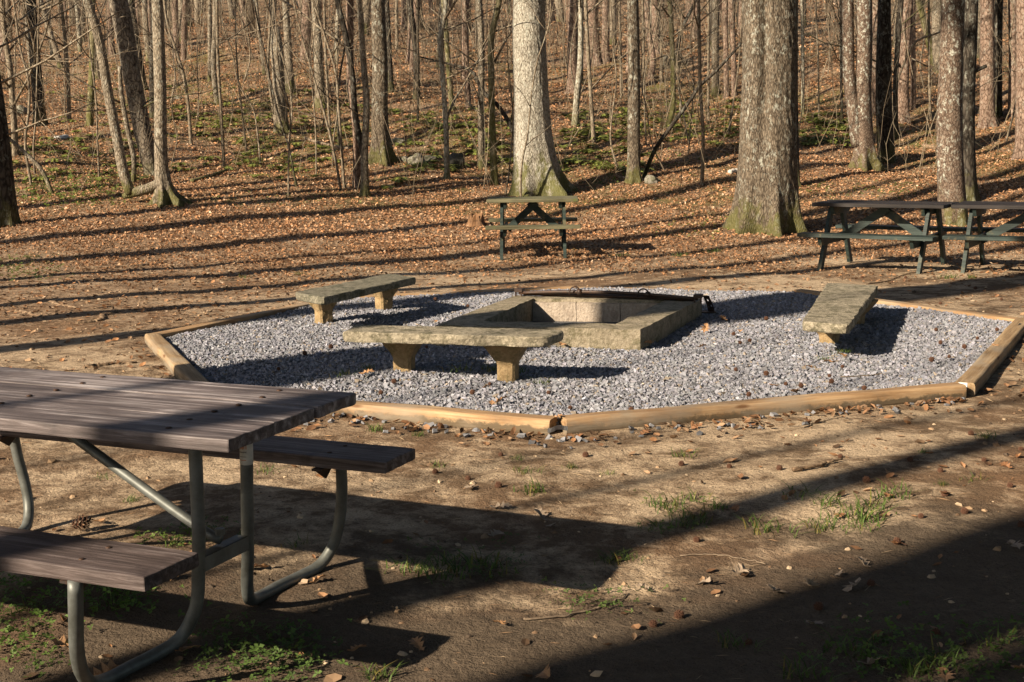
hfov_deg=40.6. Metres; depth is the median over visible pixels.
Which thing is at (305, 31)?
sapling
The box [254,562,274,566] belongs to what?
dead leaf
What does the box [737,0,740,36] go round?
tree
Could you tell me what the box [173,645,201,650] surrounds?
dead leaf
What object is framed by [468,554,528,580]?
grass tuft
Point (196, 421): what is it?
picnic table
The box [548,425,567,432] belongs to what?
metal strap
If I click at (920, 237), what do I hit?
wooden picnic table
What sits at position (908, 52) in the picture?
sapling
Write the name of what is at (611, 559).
grass tuft
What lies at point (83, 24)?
tree
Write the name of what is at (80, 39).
tree
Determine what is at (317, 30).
tree
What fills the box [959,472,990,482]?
grass tuft
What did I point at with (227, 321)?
landscape timber
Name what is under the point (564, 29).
sapling
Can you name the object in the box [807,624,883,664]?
grass tuft
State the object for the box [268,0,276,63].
tree
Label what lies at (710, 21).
tree
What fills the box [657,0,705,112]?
sapling
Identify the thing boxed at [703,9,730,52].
sapling
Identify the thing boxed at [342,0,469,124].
sapling
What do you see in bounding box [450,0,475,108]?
tree
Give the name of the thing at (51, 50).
tree
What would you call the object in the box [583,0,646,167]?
sapling
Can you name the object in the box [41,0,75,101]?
sapling
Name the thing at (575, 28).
sapling
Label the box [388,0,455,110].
tree
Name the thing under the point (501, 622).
dead leaf
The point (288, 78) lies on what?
sapling
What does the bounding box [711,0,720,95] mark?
tree
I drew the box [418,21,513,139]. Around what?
arching sapling
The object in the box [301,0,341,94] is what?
sapling
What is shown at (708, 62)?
sapling
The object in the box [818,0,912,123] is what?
tree
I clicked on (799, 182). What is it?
tree
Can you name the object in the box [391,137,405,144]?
rock
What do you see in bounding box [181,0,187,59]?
tree
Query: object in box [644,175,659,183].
rock
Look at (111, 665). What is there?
dead leaf
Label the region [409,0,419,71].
tree
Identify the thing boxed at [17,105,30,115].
rock
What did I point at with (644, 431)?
dead leaf
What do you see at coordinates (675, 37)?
sapling
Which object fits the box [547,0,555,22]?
tree
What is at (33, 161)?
bent sapling
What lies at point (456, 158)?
rock
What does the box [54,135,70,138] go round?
rock
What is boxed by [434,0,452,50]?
sapling
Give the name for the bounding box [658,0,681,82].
sapling
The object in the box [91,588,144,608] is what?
grass tuft
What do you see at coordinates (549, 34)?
sapling
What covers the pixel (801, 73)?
sapling
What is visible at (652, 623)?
seed ball
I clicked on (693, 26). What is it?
tree
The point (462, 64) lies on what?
tree
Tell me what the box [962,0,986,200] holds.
tree
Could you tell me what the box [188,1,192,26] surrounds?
tree
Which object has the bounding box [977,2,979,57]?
tree
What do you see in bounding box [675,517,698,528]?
grass tuft
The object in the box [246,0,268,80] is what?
sapling
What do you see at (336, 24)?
tree
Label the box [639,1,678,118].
sapling
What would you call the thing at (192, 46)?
sapling
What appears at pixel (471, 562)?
grass tuft
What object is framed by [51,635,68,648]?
dead leaf
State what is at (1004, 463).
dead leaf
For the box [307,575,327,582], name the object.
dead leaf
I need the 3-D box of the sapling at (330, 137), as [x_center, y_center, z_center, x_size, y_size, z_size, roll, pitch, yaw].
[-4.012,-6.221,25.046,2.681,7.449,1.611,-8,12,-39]
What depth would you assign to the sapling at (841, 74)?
32.66 m
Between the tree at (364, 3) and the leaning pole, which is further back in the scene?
the tree at (364, 3)
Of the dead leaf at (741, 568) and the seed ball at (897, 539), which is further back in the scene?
the seed ball at (897, 539)
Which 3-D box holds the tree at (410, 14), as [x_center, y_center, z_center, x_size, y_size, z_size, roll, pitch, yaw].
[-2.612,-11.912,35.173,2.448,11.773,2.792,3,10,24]
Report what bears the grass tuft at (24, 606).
on the ground at (576, 650)
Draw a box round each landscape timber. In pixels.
[144,333,208,381]
[149,302,309,337]
[330,400,557,434]
[360,286,574,297]
[558,383,965,433]
[579,287,787,291]
[793,289,1015,321]
[955,317,1023,396]
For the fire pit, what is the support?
on the ground at (576, 650)
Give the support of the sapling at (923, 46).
on the ground at (576, 650)
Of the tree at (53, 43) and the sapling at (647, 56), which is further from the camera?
the tree at (53, 43)
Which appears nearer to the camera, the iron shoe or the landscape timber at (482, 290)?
the iron shoe
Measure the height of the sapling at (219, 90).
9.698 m
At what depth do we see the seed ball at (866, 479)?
6.17 m
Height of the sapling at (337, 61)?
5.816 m
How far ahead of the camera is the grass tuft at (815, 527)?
5.54 m
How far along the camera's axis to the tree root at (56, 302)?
12.89 m
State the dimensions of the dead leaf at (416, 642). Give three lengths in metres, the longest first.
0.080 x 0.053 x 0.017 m
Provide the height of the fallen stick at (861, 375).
0.007 m
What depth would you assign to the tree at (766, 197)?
20.32 m
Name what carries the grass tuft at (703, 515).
on the ground at (576, 650)
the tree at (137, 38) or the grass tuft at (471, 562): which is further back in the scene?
the tree at (137, 38)
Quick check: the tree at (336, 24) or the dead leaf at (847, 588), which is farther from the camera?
the tree at (336, 24)
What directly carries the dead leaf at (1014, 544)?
on the ground at (576, 650)
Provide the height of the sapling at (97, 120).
6.648 m
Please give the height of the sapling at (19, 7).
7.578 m
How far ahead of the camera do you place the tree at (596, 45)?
47.40 m
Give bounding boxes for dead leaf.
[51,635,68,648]
[93,659,118,674]
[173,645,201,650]
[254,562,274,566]
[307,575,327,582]
[348,644,367,650]
[359,368,373,373]
[407,635,424,649]
[488,529,503,535]
[489,501,511,507]
[493,620,506,623]
[534,508,547,519]
[535,662,551,679]
[636,582,653,590]
[638,429,650,434]
[691,423,701,428]
[695,577,712,584]
[701,323,708,331]
[729,504,739,511]
[732,563,749,573]
[767,582,785,592]
[803,577,819,585]
[806,620,823,623]
[843,577,860,591]
[854,555,870,566]
[857,656,889,663]
[936,666,954,681]
[1000,461,1011,467]
[1006,540,1023,548]
[1011,663,1023,668]
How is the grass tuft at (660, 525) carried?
on the ground at (576, 650)
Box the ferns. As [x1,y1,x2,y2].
[10,85,850,188]
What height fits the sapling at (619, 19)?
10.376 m
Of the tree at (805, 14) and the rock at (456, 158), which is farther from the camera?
the tree at (805, 14)
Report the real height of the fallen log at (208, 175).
0.229 m
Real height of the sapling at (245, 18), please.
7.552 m
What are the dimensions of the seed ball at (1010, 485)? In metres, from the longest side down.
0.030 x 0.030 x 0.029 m
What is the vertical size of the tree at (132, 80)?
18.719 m
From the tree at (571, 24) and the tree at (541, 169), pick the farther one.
the tree at (571, 24)
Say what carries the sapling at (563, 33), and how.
on the ground at (576, 650)
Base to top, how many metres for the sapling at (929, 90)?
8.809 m
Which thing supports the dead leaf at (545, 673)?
on the ground at (576, 650)
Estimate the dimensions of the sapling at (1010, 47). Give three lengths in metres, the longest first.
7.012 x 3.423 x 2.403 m
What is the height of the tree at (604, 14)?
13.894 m
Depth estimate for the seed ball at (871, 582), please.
4.88 m
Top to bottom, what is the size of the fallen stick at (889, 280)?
0.048 m
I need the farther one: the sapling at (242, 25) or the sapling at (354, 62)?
the sapling at (242, 25)
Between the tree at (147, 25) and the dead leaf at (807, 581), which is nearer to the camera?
the dead leaf at (807, 581)
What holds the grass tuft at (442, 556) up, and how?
on the ground at (576, 650)
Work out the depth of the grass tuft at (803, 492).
5.99 m
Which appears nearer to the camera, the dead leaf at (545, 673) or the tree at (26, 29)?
the dead leaf at (545, 673)
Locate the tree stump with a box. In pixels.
[466,212,485,227]
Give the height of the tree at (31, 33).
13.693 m
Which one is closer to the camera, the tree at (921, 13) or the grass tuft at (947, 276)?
the grass tuft at (947, 276)
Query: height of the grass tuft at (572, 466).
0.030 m
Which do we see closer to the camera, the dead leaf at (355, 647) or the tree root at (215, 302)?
the dead leaf at (355, 647)
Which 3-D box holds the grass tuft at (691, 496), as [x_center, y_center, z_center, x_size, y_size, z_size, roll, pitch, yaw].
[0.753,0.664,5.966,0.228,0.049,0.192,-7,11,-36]
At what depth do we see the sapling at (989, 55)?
29.48 m
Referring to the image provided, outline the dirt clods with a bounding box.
[0,241,1023,681]
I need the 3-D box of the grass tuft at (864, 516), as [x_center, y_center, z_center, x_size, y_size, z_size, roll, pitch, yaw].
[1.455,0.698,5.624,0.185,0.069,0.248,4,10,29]
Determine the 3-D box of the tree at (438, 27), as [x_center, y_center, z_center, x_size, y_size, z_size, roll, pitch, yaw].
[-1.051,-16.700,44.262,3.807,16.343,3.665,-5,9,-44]
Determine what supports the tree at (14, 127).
on the ground at (576, 650)
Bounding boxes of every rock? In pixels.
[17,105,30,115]
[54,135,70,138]
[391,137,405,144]
[400,156,407,161]
[407,153,424,164]
[425,155,436,162]
[449,153,465,168]
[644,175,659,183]
[663,52,686,66]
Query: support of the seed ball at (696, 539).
on the ground at (576, 650)
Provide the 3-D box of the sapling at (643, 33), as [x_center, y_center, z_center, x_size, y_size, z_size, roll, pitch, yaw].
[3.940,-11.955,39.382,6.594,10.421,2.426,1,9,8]
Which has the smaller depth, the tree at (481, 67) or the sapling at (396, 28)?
the tree at (481, 67)
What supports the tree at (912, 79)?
on the ground at (576, 650)
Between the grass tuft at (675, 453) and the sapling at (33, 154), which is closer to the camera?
the grass tuft at (675, 453)
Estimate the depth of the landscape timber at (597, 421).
7.62 m
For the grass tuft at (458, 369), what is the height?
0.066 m
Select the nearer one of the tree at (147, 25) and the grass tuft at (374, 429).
the grass tuft at (374, 429)
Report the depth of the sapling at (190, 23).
49.12 m
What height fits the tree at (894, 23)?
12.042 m
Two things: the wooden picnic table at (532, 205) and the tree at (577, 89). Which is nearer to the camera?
the wooden picnic table at (532, 205)
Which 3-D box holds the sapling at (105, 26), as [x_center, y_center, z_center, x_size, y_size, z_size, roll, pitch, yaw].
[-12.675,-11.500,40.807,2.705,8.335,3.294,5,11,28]
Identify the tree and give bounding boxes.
[0,0,7,61]
[0,0,136,181]
[0,0,148,155]
[0,0,201,227]
[1,0,152,126]
[4,0,313,176]
[25,2,29,70]
[37,0,69,68]
[40,0,142,125]
[46,0,54,58]
[63,2,68,37]
[74,0,81,53]
[81,0,84,41]
[83,0,192,207]
[95,52,99,78]
[107,0,116,54]
[128,0,147,89]
[135,0,140,33]
[142,0,149,61]
[148,0,150,32]
[149,1,153,117]
[163,0,170,27]
[172,0,179,57]
[176,0,379,187]
[178,0,188,40]
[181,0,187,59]
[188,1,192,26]
[211,0,218,104]
[227,0,234,18]
[239,0,248,24]
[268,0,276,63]
[275,0,404,107]
[282,0,296,93]
[291,0,370,196]
[299,0,311,61]
[334,1,340,63]
[363,0,370,34]
[366,0,511,179]
[368,0,399,166]
[385,0,393,92]
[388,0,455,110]
[399,0,512,167]
[400,0,407,29]
[405,1,413,61]
[407,0,420,99]
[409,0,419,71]
[416,0,611,184]
[428,0,433,12]
[436,0,443,67]
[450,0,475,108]
[461,0,468,78]
[507,0,511,14]
[507,0,578,196]
[545,0,607,126]
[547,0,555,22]
[555,0,563,21]
[565,0,581,93]
[583,0,600,67]
[596,0,740,127]
[601,0,610,63]
[609,0,617,44]
[624,0,641,183]
[625,27,627,72]
[644,0,655,79]
[651,0,658,54]
[685,0,690,23]
[688,0,696,38]
[706,0,719,50]
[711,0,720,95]
[721,0,807,237]
[723,0,729,97]
[729,0,737,96]
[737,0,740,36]
[797,88,801,186]
[798,0,916,109]
[798,0,941,138]
[804,0,807,25]
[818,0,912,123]
[842,0,887,171]
[854,0,921,113]
[876,0,896,163]
[893,0,898,45]
[896,0,932,65]
[932,0,941,73]
[935,0,967,226]
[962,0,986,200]
[976,0,998,129]
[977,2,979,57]
[994,0,1002,117]
[1007,0,1015,116]
[1011,0,1023,159]
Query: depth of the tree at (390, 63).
37.88 m
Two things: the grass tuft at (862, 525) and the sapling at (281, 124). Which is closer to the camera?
the grass tuft at (862, 525)
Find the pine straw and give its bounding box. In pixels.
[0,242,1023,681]
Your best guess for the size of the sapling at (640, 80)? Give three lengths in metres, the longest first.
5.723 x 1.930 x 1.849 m
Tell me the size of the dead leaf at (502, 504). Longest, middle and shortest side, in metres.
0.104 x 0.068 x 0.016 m
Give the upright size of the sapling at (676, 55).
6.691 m
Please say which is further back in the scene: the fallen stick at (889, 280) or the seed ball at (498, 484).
the fallen stick at (889, 280)
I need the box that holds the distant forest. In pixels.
[5,0,994,49]
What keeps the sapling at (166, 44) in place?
on the ground at (576, 650)
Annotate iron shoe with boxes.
[702,295,715,312]
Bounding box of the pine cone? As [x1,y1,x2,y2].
[70,514,93,529]
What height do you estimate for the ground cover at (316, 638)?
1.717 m
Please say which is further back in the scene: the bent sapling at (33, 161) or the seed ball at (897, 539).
the bent sapling at (33, 161)
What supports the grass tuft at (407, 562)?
on the ground at (576, 650)
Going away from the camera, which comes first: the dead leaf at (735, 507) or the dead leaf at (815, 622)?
the dead leaf at (815, 622)
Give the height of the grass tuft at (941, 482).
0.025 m
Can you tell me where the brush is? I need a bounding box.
[0,0,1023,200]
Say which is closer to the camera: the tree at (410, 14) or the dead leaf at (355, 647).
the dead leaf at (355, 647)
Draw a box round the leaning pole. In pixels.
[642,37,741,177]
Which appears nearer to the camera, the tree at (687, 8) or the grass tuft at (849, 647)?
the grass tuft at (849, 647)
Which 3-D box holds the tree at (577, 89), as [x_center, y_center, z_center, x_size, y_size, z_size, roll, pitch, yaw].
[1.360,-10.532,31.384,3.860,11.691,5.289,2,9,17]
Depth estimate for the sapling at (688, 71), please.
28.18 m
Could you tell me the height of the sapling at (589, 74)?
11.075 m
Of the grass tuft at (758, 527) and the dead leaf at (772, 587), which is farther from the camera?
the grass tuft at (758, 527)
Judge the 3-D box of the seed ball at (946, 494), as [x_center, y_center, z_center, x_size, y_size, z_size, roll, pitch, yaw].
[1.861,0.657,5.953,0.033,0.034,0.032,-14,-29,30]
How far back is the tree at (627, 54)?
43.66 m
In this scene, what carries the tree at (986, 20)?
on the ground at (576, 650)
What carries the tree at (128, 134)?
on the ground at (576, 650)
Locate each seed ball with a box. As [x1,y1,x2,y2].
[495,481,501,487]
[582,451,588,456]
[614,555,621,561]
[648,620,656,627]
[674,609,683,618]
[693,536,699,542]
[745,638,752,644]
[813,601,823,610]
[862,476,870,482]
[866,579,874,585]
[893,537,900,544]
[931,628,940,636]
[941,490,948,496]
[960,507,968,513]
[1007,482,1013,487]
[1017,521,1023,526]
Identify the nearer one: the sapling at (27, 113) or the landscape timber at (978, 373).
the landscape timber at (978, 373)
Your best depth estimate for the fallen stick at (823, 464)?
6.42 m
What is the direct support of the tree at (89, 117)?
on the ground at (576, 650)
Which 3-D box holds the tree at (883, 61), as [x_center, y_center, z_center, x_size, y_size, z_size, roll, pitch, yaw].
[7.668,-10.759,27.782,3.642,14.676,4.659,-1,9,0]
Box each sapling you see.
[0,0,68,184]
[0,0,149,121]
[3,0,39,173]
[6,1,25,80]
[6,2,37,60]
[10,138,53,193]
[38,14,135,176]
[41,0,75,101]
[41,1,83,88]
[46,0,112,87]
[56,0,116,64]
[63,0,67,118]
[92,0,219,144]
[130,0,176,39]
[130,0,202,102]
[136,1,145,55]
[138,2,227,163]
[164,0,200,118]
[180,0,192,49]
[185,0,313,167]
[189,1,226,52]
[192,0,247,151]
[204,0,290,164]
[205,0,268,81]
[207,0,211,81]
[220,0,252,56]
[221,0,341,189]
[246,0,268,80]
[251,0,338,196]
[253,0,297,186]
[255,0,265,73]
[265,0,283,119]
[265,25,367,145]
[269,0,323,142]
[271,0,400,134]
[279,0,327,86]
[279,0,369,176]
[283,0,367,129]
[291,0,382,187]
[294,1,321,121]
[295,3,327,61]
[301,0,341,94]
[304,1,370,167]
[326,0,371,100]
[327,0,371,84]
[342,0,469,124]
[395,0,398,48]
[413,0,456,83]
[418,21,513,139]
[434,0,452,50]
[438,0,517,193]
[474,0,498,92]
[485,0,562,195]
[494,0,512,99]
[497,3,511,91]
[546,0,555,69]
[551,0,739,75]
[558,1,583,64]
[563,0,593,67]
[568,1,607,87]
[578,0,692,142]
[580,0,596,95]
[581,0,648,151]
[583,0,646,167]
[595,0,664,170]
[617,0,668,97]
[626,0,706,80]
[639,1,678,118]
[640,0,672,106]
[643,0,690,144]
[652,0,705,122]
[652,0,709,119]
[652,0,719,153]
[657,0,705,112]
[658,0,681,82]
[660,0,727,142]
[673,0,692,64]
[693,0,738,185]
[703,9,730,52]
[712,0,741,133]
[798,0,810,129]
[798,0,855,113]
[799,0,843,124]
[800,0,835,117]
[804,0,833,43]
[810,0,939,110]
[823,0,838,73]
[826,0,855,59]
[855,0,897,69]
[856,0,1005,120]
[894,0,898,51]
[913,0,1015,89]
[916,0,927,88]
[920,0,940,40]
[977,0,1015,139]
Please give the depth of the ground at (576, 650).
6.13 m
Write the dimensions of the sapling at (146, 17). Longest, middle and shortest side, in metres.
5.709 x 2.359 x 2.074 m
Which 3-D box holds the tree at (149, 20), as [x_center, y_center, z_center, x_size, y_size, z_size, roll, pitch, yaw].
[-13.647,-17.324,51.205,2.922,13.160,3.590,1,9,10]
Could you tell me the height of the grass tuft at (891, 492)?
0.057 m
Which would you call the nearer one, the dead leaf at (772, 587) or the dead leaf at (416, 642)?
the dead leaf at (416, 642)
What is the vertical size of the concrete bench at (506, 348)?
0.382 m
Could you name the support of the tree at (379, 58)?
on the ground at (576, 650)
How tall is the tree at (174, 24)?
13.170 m
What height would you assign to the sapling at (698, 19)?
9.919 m
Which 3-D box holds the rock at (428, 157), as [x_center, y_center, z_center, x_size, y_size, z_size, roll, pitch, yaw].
[-1.721,-3.747,28.718,0.366,0.212,0.286,1,9,8]
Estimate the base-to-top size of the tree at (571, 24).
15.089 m
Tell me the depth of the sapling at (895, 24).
44.96 m
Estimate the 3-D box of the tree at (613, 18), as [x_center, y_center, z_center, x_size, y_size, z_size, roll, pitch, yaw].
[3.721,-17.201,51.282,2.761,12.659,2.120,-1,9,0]
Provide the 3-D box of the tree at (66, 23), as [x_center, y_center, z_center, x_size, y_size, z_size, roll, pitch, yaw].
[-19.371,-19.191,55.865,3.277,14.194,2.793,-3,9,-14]
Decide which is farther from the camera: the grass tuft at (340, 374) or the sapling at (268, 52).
the sapling at (268, 52)
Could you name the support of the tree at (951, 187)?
on the ground at (576, 650)
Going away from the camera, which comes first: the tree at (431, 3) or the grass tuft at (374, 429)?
the grass tuft at (374, 429)
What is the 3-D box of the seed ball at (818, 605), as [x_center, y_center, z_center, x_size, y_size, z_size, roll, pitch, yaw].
[1.029,0.891,4.653,0.035,0.034,0.036,17,-28,15]
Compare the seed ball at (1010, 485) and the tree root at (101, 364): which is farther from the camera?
the tree root at (101, 364)
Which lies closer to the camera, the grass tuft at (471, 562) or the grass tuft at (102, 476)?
the grass tuft at (471, 562)
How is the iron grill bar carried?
on the fire pit
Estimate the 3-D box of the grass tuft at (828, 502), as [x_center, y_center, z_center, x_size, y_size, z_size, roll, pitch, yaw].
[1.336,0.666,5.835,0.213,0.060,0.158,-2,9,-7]
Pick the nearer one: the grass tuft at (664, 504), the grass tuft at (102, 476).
the grass tuft at (664, 504)
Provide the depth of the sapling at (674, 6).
29.58 m
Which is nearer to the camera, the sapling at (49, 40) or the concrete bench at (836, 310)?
the concrete bench at (836, 310)
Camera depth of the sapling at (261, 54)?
42.38 m
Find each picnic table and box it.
[0,367,414,681]
[485,196,580,259]
[797,200,966,273]
[942,201,1023,272]
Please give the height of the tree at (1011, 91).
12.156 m
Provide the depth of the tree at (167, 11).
58.38 m
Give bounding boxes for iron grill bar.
[514,286,702,302]
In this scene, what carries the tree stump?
on the ground at (576, 650)
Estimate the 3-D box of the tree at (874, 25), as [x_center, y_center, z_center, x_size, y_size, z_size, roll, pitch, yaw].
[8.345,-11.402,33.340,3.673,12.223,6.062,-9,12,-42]
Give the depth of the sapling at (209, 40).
41.09 m
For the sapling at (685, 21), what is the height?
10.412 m
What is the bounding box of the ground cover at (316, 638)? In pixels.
[0,122,1023,681]
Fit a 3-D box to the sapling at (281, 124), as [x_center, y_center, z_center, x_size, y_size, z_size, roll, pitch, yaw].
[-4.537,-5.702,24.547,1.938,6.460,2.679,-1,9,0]
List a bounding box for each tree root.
[14,309,46,321]
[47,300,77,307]
[75,310,118,323]
[79,261,166,268]
[82,361,136,367]
[139,299,218,306]
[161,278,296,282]
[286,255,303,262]
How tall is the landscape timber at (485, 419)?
0.094 m
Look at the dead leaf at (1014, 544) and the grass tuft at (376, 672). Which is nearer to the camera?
the grass tuft at (376, 672)
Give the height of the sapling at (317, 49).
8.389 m
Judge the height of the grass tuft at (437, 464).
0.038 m
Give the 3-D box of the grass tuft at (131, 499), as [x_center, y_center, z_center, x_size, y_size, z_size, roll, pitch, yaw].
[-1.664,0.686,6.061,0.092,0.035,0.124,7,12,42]
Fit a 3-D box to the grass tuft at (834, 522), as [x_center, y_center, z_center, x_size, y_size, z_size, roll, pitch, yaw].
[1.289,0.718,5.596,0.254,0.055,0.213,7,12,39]
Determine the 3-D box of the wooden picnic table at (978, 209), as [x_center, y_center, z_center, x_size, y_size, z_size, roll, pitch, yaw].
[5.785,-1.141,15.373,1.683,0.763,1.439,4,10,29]
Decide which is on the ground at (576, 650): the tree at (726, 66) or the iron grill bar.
the tree at (726, 66)
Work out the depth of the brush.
34.12 m
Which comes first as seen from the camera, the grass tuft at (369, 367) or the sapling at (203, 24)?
the grass tuft at (369, 367)
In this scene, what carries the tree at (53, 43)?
on the ground at (576, 650)
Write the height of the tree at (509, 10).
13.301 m
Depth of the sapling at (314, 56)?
33.87 m
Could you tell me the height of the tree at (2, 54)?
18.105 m
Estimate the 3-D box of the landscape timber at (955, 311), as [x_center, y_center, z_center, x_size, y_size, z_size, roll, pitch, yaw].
[3.287,-0.287,11.730,0.128,0.088,2.443,-6,11,-32]
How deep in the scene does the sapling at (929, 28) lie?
32.25 m
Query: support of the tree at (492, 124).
on the ground at (576, 650)
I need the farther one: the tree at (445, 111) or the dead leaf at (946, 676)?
the tree at (445, 111)
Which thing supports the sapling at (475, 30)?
on the ground at (576, 650)
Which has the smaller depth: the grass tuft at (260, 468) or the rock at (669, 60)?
the grass tuft at (260, 468)
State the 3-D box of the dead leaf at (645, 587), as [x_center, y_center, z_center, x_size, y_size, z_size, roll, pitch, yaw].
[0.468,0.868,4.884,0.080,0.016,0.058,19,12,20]
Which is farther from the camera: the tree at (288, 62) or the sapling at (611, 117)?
the tree at (288, 62)
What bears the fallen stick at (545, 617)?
on the ground at (576, 650)
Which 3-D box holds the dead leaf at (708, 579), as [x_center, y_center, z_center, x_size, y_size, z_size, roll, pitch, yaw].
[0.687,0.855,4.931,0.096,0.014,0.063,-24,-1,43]
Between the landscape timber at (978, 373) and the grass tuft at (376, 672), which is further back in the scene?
the landscape timber at (978, 373)
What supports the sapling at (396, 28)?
on the ground at (576, 650)
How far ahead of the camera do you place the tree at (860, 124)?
27.11 m
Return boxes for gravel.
[165,286,1010,448]
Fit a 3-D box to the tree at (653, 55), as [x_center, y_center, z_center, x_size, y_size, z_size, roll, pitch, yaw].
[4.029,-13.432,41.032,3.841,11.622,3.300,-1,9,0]
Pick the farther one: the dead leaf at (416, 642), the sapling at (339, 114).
the sapling at (339, 114)
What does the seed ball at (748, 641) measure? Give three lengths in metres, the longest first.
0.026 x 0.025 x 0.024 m
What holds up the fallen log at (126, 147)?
on the ground at (576, 650)
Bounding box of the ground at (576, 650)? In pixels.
[0,0,1023,681]
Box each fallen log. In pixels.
[109,144,135,152]
[190,169,227,182]
[304,136,347,148]
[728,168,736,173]
[921,143,936,149]
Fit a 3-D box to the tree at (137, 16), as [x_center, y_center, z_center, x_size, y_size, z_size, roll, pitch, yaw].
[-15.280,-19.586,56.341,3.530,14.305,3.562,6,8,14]
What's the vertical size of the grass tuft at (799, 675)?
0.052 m
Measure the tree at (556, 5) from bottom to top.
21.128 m
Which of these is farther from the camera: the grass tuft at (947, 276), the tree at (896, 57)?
the tree at (896, 57)
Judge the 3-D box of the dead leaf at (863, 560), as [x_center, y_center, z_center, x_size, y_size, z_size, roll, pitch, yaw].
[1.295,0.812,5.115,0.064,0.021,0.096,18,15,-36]
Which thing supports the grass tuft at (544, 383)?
on the gravel
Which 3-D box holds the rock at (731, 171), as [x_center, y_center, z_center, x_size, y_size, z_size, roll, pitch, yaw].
[4.290,-3.244,26.457,0.441,0.122,0.208,-5,10,-26]
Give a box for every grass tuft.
[0,597,53,613]
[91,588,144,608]
[93,472,114,480]
[121,492,138,502]
[158,534,185,546]
[254,464,281,474]
[281,533,320,548]
[328,367,359,376]
[349,660,404,681]
[358,363,374,369]
[366,422,383,431]
[371,552,435,577]
[392,550,463,585]
[420,457,447,468]
[423,543,527,571]
[423,544,503,579]
[426,546,460,566]
[439,360,476,372]
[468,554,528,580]
[476,361,495,371]
[513,465,543,474]
[513,475,548,495]
[532,377,549,385]
[565,461,576,468]
[593,548,630,564]
[611,546,655,563]
[637,514,674,533]
[641,488,679,511]
[651,498,693,516]
[656,502,717,527]
[666,445,699,459]
[670,487,712,502]
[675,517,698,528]
[708,497,733,511]
[713,626,771,652]
[737,510,805,537]
[772,650,852,681]
[779,477,826,500]
[798,516,854,533]
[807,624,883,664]
[808,489,855,508]
[811,507,861,529]
[820,501,875,519]
[821,487,911,513]
[840,516,886,533]
[848,498,893,527]
[861,631,990,676]
[864,478,920,501]
[896,649,937,680]
[935,273,958,278]
[937,478,947,486]
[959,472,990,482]
[961,623,1023,648]
[974,427,1003,439]
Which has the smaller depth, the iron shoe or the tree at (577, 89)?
the iron shoe
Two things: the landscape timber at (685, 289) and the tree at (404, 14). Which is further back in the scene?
the tree at (404, 14)
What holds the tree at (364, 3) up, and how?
on the ground at (576, 650)
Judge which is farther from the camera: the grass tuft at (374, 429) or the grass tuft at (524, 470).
the grass tuft at (374, 429)
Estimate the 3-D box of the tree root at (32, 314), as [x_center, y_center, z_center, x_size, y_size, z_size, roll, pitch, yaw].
[-4.157,-0.205,12.044,0.109,0.070,1.006,-7,11,-34]
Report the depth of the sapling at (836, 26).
39.20 m
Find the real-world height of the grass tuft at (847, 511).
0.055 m
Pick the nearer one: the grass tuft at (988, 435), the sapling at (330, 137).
the grass tuft at (988, 435)
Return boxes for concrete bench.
[296,274,415,323]
[343,324,563,382]
[802,283,878,343]
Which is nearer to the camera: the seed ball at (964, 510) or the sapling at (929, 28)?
the seed ball at (964, 510)
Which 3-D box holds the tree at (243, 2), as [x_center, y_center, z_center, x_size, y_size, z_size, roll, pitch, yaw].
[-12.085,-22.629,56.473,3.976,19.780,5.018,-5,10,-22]
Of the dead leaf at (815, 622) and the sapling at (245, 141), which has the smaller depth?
the dead leaf at (815, 622)
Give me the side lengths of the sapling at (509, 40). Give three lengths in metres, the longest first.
8.042 x 2.848 x 2.122 m
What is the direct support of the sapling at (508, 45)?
on the ground at (576, 650)
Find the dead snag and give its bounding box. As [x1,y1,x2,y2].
[271,27,289,133]
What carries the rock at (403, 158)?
on the ground at (576, 650)
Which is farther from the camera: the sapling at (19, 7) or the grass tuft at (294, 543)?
the sapling at (19, 7)
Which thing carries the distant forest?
on the ground at (576, 650)
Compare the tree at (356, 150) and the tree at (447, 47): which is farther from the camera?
the tree at (447, 47)
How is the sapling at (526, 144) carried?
on the ground at (576, 650)
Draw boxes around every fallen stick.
[483,259,610,272]
[523,594,626,620]
[668,190,717,206]
[680,553,765,563]
[791,458,842,471]
[803,416,842,427]
[841,373,882,377]
[866,272,914,284]
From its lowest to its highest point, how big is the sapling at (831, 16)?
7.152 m
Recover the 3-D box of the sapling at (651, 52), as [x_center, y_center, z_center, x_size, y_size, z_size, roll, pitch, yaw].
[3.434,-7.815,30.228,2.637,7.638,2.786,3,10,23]
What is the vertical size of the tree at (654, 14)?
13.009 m
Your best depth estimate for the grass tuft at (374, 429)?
7.39 m
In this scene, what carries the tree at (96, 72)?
on the ground at (576, 650)
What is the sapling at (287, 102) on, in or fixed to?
on the ground at (576, 650)
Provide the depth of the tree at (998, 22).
32.50 m
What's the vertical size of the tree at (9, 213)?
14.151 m
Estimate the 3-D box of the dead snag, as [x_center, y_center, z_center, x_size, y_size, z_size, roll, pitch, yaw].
[-5.436,-5.991,32.470,0.407,2.701,0.401,1,9,13]
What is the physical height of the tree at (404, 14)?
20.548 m
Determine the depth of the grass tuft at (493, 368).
8.83 m
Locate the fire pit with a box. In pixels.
[435,295,701,349]
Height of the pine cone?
0.071 m

